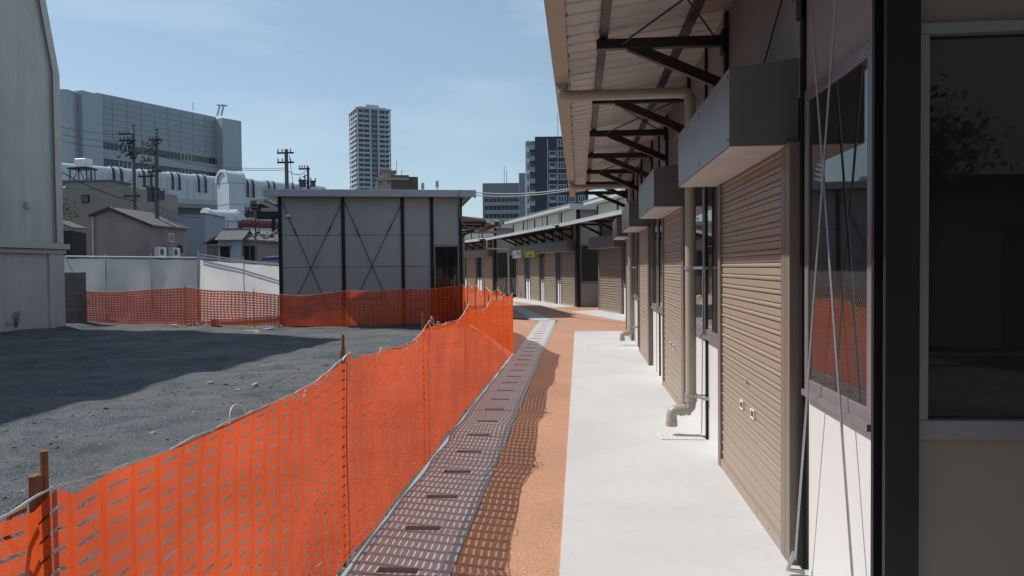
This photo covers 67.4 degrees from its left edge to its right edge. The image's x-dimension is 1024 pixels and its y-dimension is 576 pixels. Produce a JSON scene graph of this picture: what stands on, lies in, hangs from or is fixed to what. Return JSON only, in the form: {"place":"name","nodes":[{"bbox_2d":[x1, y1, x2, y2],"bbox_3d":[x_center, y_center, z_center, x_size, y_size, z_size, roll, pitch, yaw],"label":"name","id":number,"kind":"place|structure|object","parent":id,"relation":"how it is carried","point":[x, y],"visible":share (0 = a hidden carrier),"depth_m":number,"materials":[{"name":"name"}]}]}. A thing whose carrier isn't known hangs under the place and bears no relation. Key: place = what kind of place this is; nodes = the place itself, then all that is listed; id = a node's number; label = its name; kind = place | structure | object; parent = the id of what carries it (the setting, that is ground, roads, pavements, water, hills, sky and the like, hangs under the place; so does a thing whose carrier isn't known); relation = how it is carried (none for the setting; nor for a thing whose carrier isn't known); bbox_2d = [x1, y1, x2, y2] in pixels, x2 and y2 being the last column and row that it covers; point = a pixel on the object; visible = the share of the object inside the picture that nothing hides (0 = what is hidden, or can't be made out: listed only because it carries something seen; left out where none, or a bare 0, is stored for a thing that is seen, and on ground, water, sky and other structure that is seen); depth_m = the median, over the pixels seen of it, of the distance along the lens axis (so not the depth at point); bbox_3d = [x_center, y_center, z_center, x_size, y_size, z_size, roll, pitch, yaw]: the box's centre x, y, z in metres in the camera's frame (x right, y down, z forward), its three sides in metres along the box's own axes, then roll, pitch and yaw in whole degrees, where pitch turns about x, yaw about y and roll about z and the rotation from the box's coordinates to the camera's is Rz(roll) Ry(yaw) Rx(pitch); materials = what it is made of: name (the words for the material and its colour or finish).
{"place":"outdoors","nodes":[
{"label":"outdoors","id":0,"kind":"place"},
{"bbox_2d":[0,295,556,575],"bbox_3d":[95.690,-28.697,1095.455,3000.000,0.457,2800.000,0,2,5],"label":"ground","id":1,"kind":"structure","parent":0,"point":[32,352],"depth_m":9.47,"materials":[{"name":"grey gravel"}]},
{"bbox_2d":[2,450,50,575],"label":"fence stake","id":2,"kind":"object","parent":1,"relation":"on","point":[38,483],"visible":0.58,"depth_m":1.78,"materials":[{"name":"wood"}]},
{"bbox_2d":[0,0,69,331],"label":"plastered building","id":3,"kind":"structure","parent":1,"relation":"on","point":[32,274],"depth_m":22.50,"materials":[{"name":"white paint"}]},
{"bbox_2d":[63,186,78,230],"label":"tree","id":4,"kind":"object","parent":1,"relation":"on","point":[69,209],"visible":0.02,"depth_m":50.69,"materials":[{"name":"green plant"}]},
{"bbox_2d":[62,221,87,258],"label":"timber shed","id":5,"kind":"structure","parent":1,"relation":"on","point":[75,240],"depth_m":42.17,"materials":[{"name":"wood"}]},
{"bbox_2d":[64,272,86,322],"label":"block pillar","id":6,"kind":"structure","parent":1,"relation":"on","point":[75,300],"depth_m":24.87,"materials":[{"name":"grey concrete"}]},
{"bbox_2d":[62,179,177,231],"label":"flat roofed house","id":7,"kind":"structure","parent":1,"relation":"on","point":[88,202],"depth_m":54.81,"materials":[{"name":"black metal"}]},
{"bbox_2d":[67,158,97,179],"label":"rooftop tank","id":8,"kind":"object","parent":7,"relation":"on","point":[83,164],"visible":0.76,"depth_m":57.36,"materials":[{"name":"white metal"}]},
{"bbox_2d":[81,195,89,202],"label":"window","id":9,"kind":"structure","parent":7,"relation":"in","point":[85,198],"depth_m":54.62,"materials":[{"name":"black glass"}]},
{"bbox_2d":[114,125,141,209],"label":"utility pole","id":10,"kind":"object","parent":1,"relation":"on","point":[133,158],"visible":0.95,"depth_m":52.15,"materials":[{"name":"concrete"}]},
{"bbox_2d":[62,172,133,200],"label":"overhead wire","id":11,"kind":"object","parent":10,"relation":"attached to","point":[96,189],"visible":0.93,"depth_m":46.69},
{"bbox_2d":[76,207,190,259],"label":"gabled house","id":12,"kind":"structure","parent":1,"relation":"on","point":[111,231],"depth_m":47.30,"materials":[{"name":"grey paint"}]},
{"bbox_2d":[60,89,241,175],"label":"office building","id":13,"kind":"structure","parent":1,"relation":"on","point":[196,138],"depth_m":217.66,"materials":[{"name":"grey concrete"}]},
{"bbox_2d":[138,129,165,218],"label":"utility pole","id":14,"kind":"object","parent":1,"relation":"on","point":[159,195],"visible":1,"depth_m":49.91,"materials":[{"name":"concrete"}]},
{"bbox_2d":[158,154,278,168],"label":"overhead wire","id":15,"kind":"object","parent":14,"relation":"attached to","point":[230,167],"visible":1,"depth_m":48.07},
{"bbox_2d":[159,156,279,170],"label":"overhead wire","id":16,"kind":"object","parent":14,"relation":"attached to","point":[231,169],"visible":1,"depth_m":48.27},
{"bbox_2d":[64,253,279,322],"bbox_3d":[-11.684,-0.018,26.433,7.543,2.341,2.888,-1,2,-17],"label":"sheet hoarding","id":17,"kind":"object","parent":1,"relation":"on","point":[115,275],"visible":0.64,"depth_m":26.11,"materials":[{"name":"white metal"}]},
{"bbox_2d":[199,253,278,265],"bbox_3d":[-9.619,-0.974,27.716,0.116,0.493,4.574,0,2,21],"label":"guard rail","id":18,"kind":"object","parent":17,"relation":"attached to","point":[239,259],"visible":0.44,"depth_m":27.35,"materials":[{"name":"grey metal"}]},
{"bbox_2d":[62,163,325,231],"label":"elevated station","id":19,"kind":"object","parent":1,"relation":"on","point":[196,193],"visible":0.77,"depth_m":132.19,"materials":[{"name":"white metal"}]},
{"bbox_2d":[197,250,200,322],"bbox_3d":[-10.316,-0.016,25.302,0.092,2.471,0.092,-1,2,-17],"label":"scaffold pipe","id":20,"kind":"object","parent":1,"relation":"on","point":[198,265],"visible":0.83,"depth_m":25.27,"materials":[{"name":"grey metal"}]},
{"bbox_2d":[178,213,225,260],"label":"pale house","id":21,"kind":"structure","parent":1,"relation":"on","point":[204,227],"depth_m":58.44,"materials":[{"name":"grey paint"}]},
{"bbox_2d":[203,236,218,261],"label":"red roofed shed","id":22,"kind":"structure","parent":1,"relation":"on","point":[211,249],"depth_m":38.41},
{"bbox_2d":[200,208,240,227],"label":"stair shelter","id":23,"kind":"object","parent":1,"relation":"on","point":[233,217],"visible":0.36,"depth_m":65.48,"materials":[{"name":"white metal"}]},
{"bbox_2d":[215,169,245,227],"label":"lift tower","id":24,"kind":"structure","parent":1,"relation":"on","point":[230,190],"depth_m":108.57,"materials":[{"name":"white metal"}]},
{"bbox_2d":[214,228,251,262],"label":"tiled house","id":25,"kind":"structure","parent":1,"relation":"on","point":[230,243],"depth_m":37.43,"materials":[{"name":"paint"}]},
{"bbox_2d":[220,247,229,262],"bbox_3d":[-13.954,-0.564,37.396,0.450,2.887,0.028,-1,2,-6],"label":"doorway","id":26,"kind":"structure","parent":25,"relation":"in","point":[224,251],"depth_m":37.35,"materials":[{"name":"black"}]},
{"bbox_2d":[0,329,492,573],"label":"loose stones","id":27,"kind":"object","parent":1,"relation":"on","point":[154,432],"visible":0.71,"depth_m":9.18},
{"bbox_2d":[243,200,261,263],"bbox_3d":[-11.797,-1.484,34.979,0.877,5.014,0.361,-1,2,-14],"label":"utility pole","id":28,"kind":"object","parent":1,"relation":"on","point":[254,206],"visible":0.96,"depth_m":34.97,"materials":[{"name":"concrete"}]},
{"bbox_2d":[238,219,277,231],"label":"red pipe","id":29,"kind":"object","parent":1,"relation":"on","point":[244,223],"visible":0.07,"depth_m":75.55,"materials":[{"name":"metal"}]},
{"bbox_2d":[242,230,278,265],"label":"building","id":30,"kind":"structure","parent":1,"relation":"on","point":[267,243],"depth_m":38.01,"materials":[{"name":"tile"}]},
{"bbox_2d":[244,246,249,262],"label":"window","id":31,"kind":"structure","parent":30,"relation":"in","point":[246,248],"depth_m":37.87,"materials":[{"name":"black glass"}]},
{"bbox_2d":[250,246,254,263],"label":"window","id":32,"kind":"structure","parent":30,"relation":"in","point":[252,248],"depth_m":37.91,"materials":[{"name":"black glass"}]},
{"bbox_2d":[257,204,277,231],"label":"footbridge frame","id":33,"kind":"object","parent":1,"relation":"on","point":[272,216],"visible":0.41,"depth_m":59.99,"materials":[{"name":"black metal"}]},
{"bbox_2d":[262,256,278,264],"bbox_3d":[-10.009,-0.210,32.796,0.846,2.351,1.500,-1,2,-2],"label":"market awning","id":34,"kind":"object","parent":1,"relation":"on","point":[264,259],"visible":0.44,"depth_m":32.02,"materials":[{"name":"blue fabric"}]},
{"bbox_2d":[86,285,460,326],"bbox_3d":[-8.164,0.552,23.933,13.103,1.231,1.542,0,2,8],"label":"safety net","id":35,"kind":"object","parent":1,"relation":"on","point":[293,302],"visible":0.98,"depth_m":23.52,"materials":[{"name":"orange"}]},
{"bbox_2d":[277,149,293,188],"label":"utility pole","id":36,"kind":"object","parent":1,"relation":"on","point":[286,153],"visible":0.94,"depth_m":47.11,"materials":[{"name":"concrete"}]},
{"bbox_2d":[290,165,315,188],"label":"utility pole","id":37,"kind":"object","parent":1,"relation":"on","point":[309,185],"visible":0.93,"depth_m":51.07,"materials":[{"name":"concrete"}]},
{"bbox_2d":[340,334,345,567],"bbox_3d":[-0.889,0.872,4.094,0.028,1.255,0.069,0,2,5],"label":"fence stake","id":38,"kind":"object","parent":1,"relation":"on","point":[342,351],"visible":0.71,"depth_m":4.06,"materials":[{"name":"metal"}]},
{"bbox_2d":[0,293,512,575],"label":"safety net","id":39,"kind":"object","parent":38,"relation":"attached to","point":[180,554],"visible":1,"depth_m":3.21,"materials":[{"name":"orange plastic"}]},
{"bbox_2d":[348,104,391,189],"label":"residential tower","id":40,"kind":"structure","parent":1,"relation":"on","point":[370,138],"depth_m":493.05,"materials":[{"name":"white concrete"}]},
{"bbox_2d":[257,189,502,325],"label":"prefab hall","id":41,"kind":"structure","parent":1,"relation":"on","point":[339,240],"depth_m":24.31,"materials":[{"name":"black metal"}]},
{"bbox_2d":[434,245,459,322],"bbox_3d":[-2.091,-0.134,24.696,0.813,2.483,0.060,-1,2,-8],"label":"door","id":42,"kind":"structure","parent":41,"relation":"in","point":[446,257],"depth_m":24.69,"materials":[{"name":"metal"}]},
{"bbox_2d":[476,190,568,196],"bbox_3d":[0.683,-2.709,21.305,0.036,0.332,6.872,-1,2,-32],"label":"overhead conduit","id":43,"kind":"object","parent":41,"relation":"attached to","point":[525,195],"visible":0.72,"depth_m":21.74,"materials":[{"name":"metal"}]},
{"bbox_2d":[476,188,568,194],"bbox_3d":[0.682,-2.777,21.304,0.044,0.384,6.873,-1,2,-32],"label":"overhead conduit","id":44,"kind":"object","parent":43,"relation":"on","point":[523,193],"visible":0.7,"depth_m":21.93,"materials":[{"name":"metal"}]},
{"bbox_2d":[376,161,417,192],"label":"brown apartment","id":45,"kind":"structure","parent":1,"relation":"on","point":[389,180],"depth_m":132.84,"materials":[{"name":"brown concrete"}]},
{"bbox_2d":[303,357,507,575],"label":"kerbside chippings","id":46,"kind":"object","parent":1,"relation":"on","point":[391,488],"visible":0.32,"depth_m":5.11,"materials":[{"name":"gravel"}]},
{"bbox_2d":[421,312,425,460],"bbox_3d":[-0.711,0.817,6.236,0.023,1.245,0.069,0,2,5],"label":"fence stake","id":47,"kind":"object","parent":1,"relation":"on","point":[423,321],"visible":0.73,"depth_m":6.20,"materials":[{"name":"metal"}]},
{"bbox_2d":[341,321,555,575],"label":"drain kerb","id":48,"kind":"structure","parent":1,"relation":"on","point":[452,558],"depth_m":5.33,"materials":[{"name":"concrete"}]},
{"bbox_2d":[482,166,518,223],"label":"grey apartment","id":49,"kind":"structure","parent":1,"relation":"on","point":[503,209],"depth_m":260.82,"materials":[{"name":"concrete"}]},
{"bbox_2d":[519,173,525,216],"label":"slab tower","id":50,"kind":"structure","parent":1,"relation":"on","point":[522,205],"depth_m":229.95,"materials":[{"name":"grey concrete"}]},
{"bbox_2d":[513,303,551,320],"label":"drain kerb","id":51,"kind":"structure","parent":1,"relation":"on","point":[529,318],"depth_m":25.16,"materials":[{"name":"concrete"}]},
{"bbox_2d":[525,112,587,214],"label":"navy apartment","id":52,"kind":"structure","parent":1,"relation":"on","point":[545,167],"depth_m":199.37,"materials":[{"name":"tile"}]},
{"bbox_2d":[46,0,621,217],"label":"sky","id":53,"kind":"structure","parent":0,"point":[465,84],"materials":[{"name":"blue"}]},
{"bbox_2d":[468,322,535,331],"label":"path","id":54,"kind":"structure","parent":0,"point":[520,327],"depth_m":19.79,"materials":[{"name":"orange concrete"}]},
{"bbox_2d":[473,317,538,323],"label":"path","id":55,"kind":"structure","parent":0,"point":[525,321],"depth_m":21.95,"materials":[{"name":"orange concrete"}]},
{"bbox_2d":[483,332,529,356],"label":"path","id":56,"kind":"structure","parent":0,"point":[519,338],"depth_m":16.49,"materials":[{"name":"orange concrete"}]},
{"bbox_3d":[0.006,0.647,13.901,0.018,1.160,0.069,0,2,5],"label":"fence stake","id":57,"kind":"object","parent":56,"relation":"on","visible":0},
{"bbox_2d":[462,282,512,349],"bbox_3d":[-0.783,0.527,18.787,0.073,1.260,10.039,-1,2,-9],"label":"safety net","id":58,"kind":"object","parent":57,"relation":"attached to","point":[478,303],"visible":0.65,"depth_m":18.31,"materials":[{"name":"orange"}]},
{"bbox_2d":[451,332,574,575],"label":"path","id":59,"kind":"structure","parent":0,"point":[516,527],"depth_m":5.34,"materials":[{"name":"orange concrete"}]},
{"bbox_2d":[466,293,598,320],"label":"path","id":60,"kind":"structure","parent":0,"point":[555,314],"depth_m":26.86,"materials":[{"name":"orange concrete"}]},
{"bbox_2d":[465,224,515,294],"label":"market building","id":61,"kind":"structure","parent":60,"relation":"on","point":[488,266],"depth_m":43.14,"materials":[{"name":"beige metal"}]},
{"bbox_2d":[477,257,481,278],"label":"window","id":62,"kind":"structure","parent":61,"relation":"in","point":[479,259],"depth_m":45.05,"materials":[{"name":"glass"}]},
{"bbox_2d":[497,252,515,278],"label":"window","id":63,"kind":"structure","parent":61,"relation":"in","point":[502,257],"depth_m":42.91,"materials":[{"name":"glass"}]},
{"bbox_2d":[486,203,597,306],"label":"market building","id":64,"kind":"structure","parent":60,"relation":"on","point":[561,267],"depth_m":31.75,"materials":[{"name":"beige metal"}]},
{"bbox_2d":[513,250,520,257],"bbox_3d":[0.232,-1.653,37.528,0.037,0.381,1.666,-1,2,-13],"label":"sign","id":65,"kind":"object","parent":64,"relation":"attached to","point":[516,253],"visible":1,"depth_m":37.34,"materials":[{"name":"white plastic"}]},
{"bbox_2d":[526,257,529,280],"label":"window","id":66,"kind":"structure","parent":64,"relation":"in","point":[527,258],"depth_m":36.87,"materials":[{"name":"glass"}]},
{"bbox_2d":[525,251,534,257],"bbox_3d":[0.816,-1.544,35.043,0.037,0.281,1.775,-1,2,-13],"label":"sign","id":67,"kind":"object","parent":64,"relation":"attached to","point":[529,253],"visible":1,"depth_m":35.04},
{"bbox_2d":[557,252,560,282],"bbox_3d":[1.962,-0.976,31.782,0.058,1.492,0.600,-1,2,-13],"label":"window","id":68,"kind":"structure","parent":64,"relation":"in","point":[557,252],"depth_m":31.92,"materials":[{"name":"glass"}]},
{"bbox_2d":[580,244,597,282],"bbox_3d":[3.233,-0.934,29.566,1.288,1.480,0.060,-1,2,-13],"label":"window","id":69,"kind":"structure","parent":64,"relation":"in","point":[588,257],"depth_m":29.51,"materials":[{"name":"glass"}]},
{"bbox_2d":[498,296,573,307],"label":"pavement","id":70,"kind":"structure","parent":0,"point":[534,302],"depth_m":32.50,"materials":[{"name":"concrete"}]},
{"bbox_2d":[503,278,513,297],"bbox_3d":[-0.183,0.013,38.312,0.517,1.038,0.631,-1,2,-6],"label":"stepladder","id":71,"kind":"object","parent":70,"relation":"on","point":[505,288],"visible":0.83,"depth_m":38.17,"materials":[{"name":"metal"}]},
{"bbox_2d":[552,326,625,331],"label":"path","id":72,"kind":"structure","parent":0,"point":[583,328],"depth_m":19.22,"materials":[{"name":"orange concrete"}]},
{"bbox_2d":[555,317,625,325],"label":"path","id":73,"kind":"structure","parent":0,"point":[597,321],"depth_m":21.32,"materials":[{"name":"orange concrete"}]},
{"bbox_2d":[571,310,625,321],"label":"pavement","id":74,"kind":"structure","parent":0,"point":[610,315],"depth_m":24.58,"materials":[{"name":"concrete"}]},
{"bbox_2d":[559,189,626,313],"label":"market building","id":75,"kind":"structure","parent":74,"relation":"on","point":[611,279],"depth_m":25.64,"materials":[{"name":"beige metal"}]},
{"bbox_2d":[623,240,624,285],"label":"window","id":76,"kind":"structure","parent":75,"relation":"in","point":[624,240],"depth_m":24.57,"materials":[{"name":"glass"}]},
{"bbox_2d":[559,331,810,575],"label":"pavement","id":77,"kind":"structure","parent":0,"point":[641,498],"depth_m":5.25,"materials":[{"name":"concrete"}]},
{"bbox_2d":[658,433,704,439],"bbox_3d":[1.517,1.332,6.904,0.380,0.008,0.260,0,2,5],"label":"drain grating","id":78,"kind":"object","parent":77,"relation":"on","point":[680,436],"visible":1,"depth_m":6.88,"materials":[{"name":"grey metal"}]},
{"bbox_2d":[544,0,1023,575],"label":"market building","id":79,"kind":"structure","parent":77,"relation":"on","point":[818,226],"depth_m":3.41,"materials":[{"name":"beige metal"}]},
{"bbox_2d":[633,232,636,298],"bbox_3d":[2.460,-0.538,15.293,0.058,1.492,0.964,0,2,5],"label":"window","id":80,"kind":"structure","parent":79,"relation":"in","point":[633,232],"depth_m":15.53,"materials":[{"name":"metal"}]},
{"bbox_2d":[651,219,657,310],"bbox_3d":[2.114,-0.428,11.330,0.058,1.492,0.964,0,2,5],"label":"window","id":81,"kind":"structure","parent":79,"relation":"in","point":[654,222],"depth_m":11.43,"materials":[{"name":"glass"}]},
{"bbox_2d":[657,219,661,313],"bbox_3d":[2.031,-0.402,10.384,0.058,1.492,0.816,0,2,5],"label":"window","id":82,"kind":"structure","parent":79,"relation":"in","point":[659,310],"depth_m":10.58,"materials":[{"name":"glass"}]},
{"bbox_2d":[696,187,704,336],"bbox_3d":[1.767,-0.318,7.361,0.058,1.492,0.974,0,2,5],"label":"window","id":83,"kind":"structure","parent":79,"relation":"in","point":[699,190],"depth_m":7.14,"materials":[{"name":"glass"}]},
{"bbox_2d":[703,187,717,345],"bbox_3d":[1.684,-0.292,6.405,0.058,1.492,0.826,0,2,5],"label":"window","id":84,"kind":"structure","parent":79,"relation":"in","point":[711,333],"depth_m":6.48,"materials":[{"name":"metal"}]},
{"bbox_2d":[801,40,871,431],"bbox_3d":[1.417,-0.207,3.350,0.058,1.492,0.880,0,2,5],"label":"window","id":85,"kind":"structure","parent":79,"relation":"in","point":[848,162],"depth_m":3.27,"materials":[{"name":"glass"}]},
{"bbox_2d":[919,19,1023,439],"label":"window","id":86,"kind":"structure","parent":79,"relation":"in","point":[971,384],"depth_m":2.75,"materials":[{"name":"glass"}]},
{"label":"drain bed","id":87,"kind":"structure","parent":0,"visible":0},
{"bbox_2d":[352,531,457,575],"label":"drain cover","id":88,"kind":"object","parent":87,"relation":"on","point":[402,553],"visible":0.93,"depth_m":4.16,"materials":[{"name":"concrete"}]},
{"bbox_2d":[384,498,472,532],"bbox_3d":[-0.507,1.465,4.841,0.446,0.080,0.632,0,2,5],"label":"drain cover","id":89,"kind":"object","parent":87,"relation":"on","point":[430,515],"visible":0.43,"depth_m":4.81,"materials":[{"name":"concrete"}]},
{"bbox_2d":[409,473,484,499],"bbox_3d":[-0.452,1.450,5.478,0.446,0.080,0.632,0,2,5],"label":"drain cover","id":90,"kind":"object","parent":87,"relation":"on","point":[446,486],"visible":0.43,"depth_m":5.45,"materials":[{"name":"concrete"}]},
{"bbox_2d":[427,453,493,473],"bbox_3d":[-0.396,1.432,6.115,0.446,0.080,0.632,0,2,5],"label":"drain cover","id":91,"kind":"object","parent":87,"relation":"on","point":[461,463],"visible":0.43,"depth_m":6.09,"materials":[{"name":"concrete"}]},
{"bbox_2d":[442,436,501,453],"bbox_3d":[-0.340,1.414,6.753,0.446,0.080,0.632,0,2,5],"label":"drain cover","id":92,"kind":"object","parent":87,"relation":"on","point":[471,444],"visible":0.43,"depth_m":6.74,"materials":[{"name":"concrete"}]},
{"bbox_2d":[454,422,507,436],"bbox_3d":[-0.285,1.395,7.390,0.446,0.080,0.632,0,2,5],"label":"drain cover","id":93,"kind":"object","parent":87,"relation":"on","point":[491,429],"visible":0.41,"depth_m":7.36,"materials":[{"name":"concrete"}]},
{"bbox_2d":[465,410,513,422],"bbox_3d":[-0.229,1.379,8.027,0.446,0.080,0.632,0,2,5],"label":"drain cover","id":94,"kind":"object","parent":87,"relation":"on","point":[488,416],"visible":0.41,"depth_m":8.01,"materials":[{"name":"concrete"}]},
{"bbox_2d":[473,400,517,410],"bbox_3d":[-0.174,1.359,8.665,0.446,0.080,0.632,0,2,5],"label":"drain cover","id":95,"kind":"object","parent":87,"relation":"on","point":[504,405],"visible":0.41,"depth_m":8.63,"materials":[{"name":"concrete"}]},
{"bbox_2d":[481,391,522,399],"bbox_3d":[-0.117,1.341,9.302,0.446,0.080,0.632,0,2,5],"label":"drain cover","id":96,"kind":"object","parent":87,"relation":"on","point":[502,395],"visible":0.41,"depth_m":9.29,"materials":[{"name":"concrete"}]},
{"bbox_2d":[487,383,525,390],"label":"drain cover","id":97,"kind":"object","parent":87,"relation":"on","point":[507,386],"visible":0.41,"depth_m":9.91,"materials":[{"name":"concrete"}]},
{"bbox_2d":[493,377,528,382],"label":"drain cover","id":98,"kind":"object","parent":87,"relation":"on","point":[511,380],"visible":0.41,"depth_m":10.53,"materials":[{"name":"concrete"}]},
{"bbox_2d":[498,371,531,376],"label":"drain cover","id":99,"kind":"object","parent":87,"relation":"on","point":[515,373],"visible":0.41,"depth_m":11.14,"materials":[{"name":"concrete"}]},
{"bbox_2d":[502,365,533,370],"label":"drain cover","id":100,"kind":"object","parent":87,"relation":"on","point":[518,368],"visible":0.41,"depth_m":11.79,"materials":[{"name":"concrete"}]},
{"bbox_2d":[507,360,536,364],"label":"drain cover","id":101,"kind":"object","parent":87,"relation":"on","point":[521,362],"visible":0.39,"depth_m":12.52,"materials":[{"name":"concrete"}]},
{"bbox_2d":[510,356,537,359],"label":"drain cover","id":102,"kind":"object","parent":87,"relation":"on","point":[524,358],"visible":0.39,"depth_m":13.06,"materials":[{"name":"concrete"}]},
{"bbox_2d":[513,352,539,355],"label":"drain cover","id":103,"kind":"object","parent":87,"relation":"on","point":[526,353],"visible":0.39,"depth_m":13.66,"materials":[{"name":"concrete"}]},
{"bbox_2d":[517,348,541,351],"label":"drain cover","id":104,"kind":"object","parent":87,"relation":"on","point":[529,349],"visible":0.39,"depth_m":14.34,"materials":[{"name":"concrete"}]},
{"bbox_2d":[519,345,542,347],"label":"drain cover","id":105,"kind":"object","parent":87,"relation":"on","point":[531,346],"visible":0.38,"depth_m":15.00,"materials":[{"name":"concrete"}]},
{"bbox_2d":[522,342,544,344],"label":"drain cover","id":106,"kind":"object","parent":87,"relation":"on","point":[532,343],"visible":0.39,"depth_m":15.61,"materials":[{"name":"concrete"}]},
{"bbox_2d":[524,339,545,341],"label":"drain cover","id":107,"kind":"object","parent":87,"relation":"on","point":[535,340],"visible":0.39,"depth_m":16.24,"materials":[{"name":"concrete"}]},
{"bbox_2d":[526,336,546,338],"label":"drain cover","id":108,"kind":"object","parent":87,"relation":"on","point":[536,337],"visible":0.39,"depth_m":16.91,"materials":[{"name":"concrete"}]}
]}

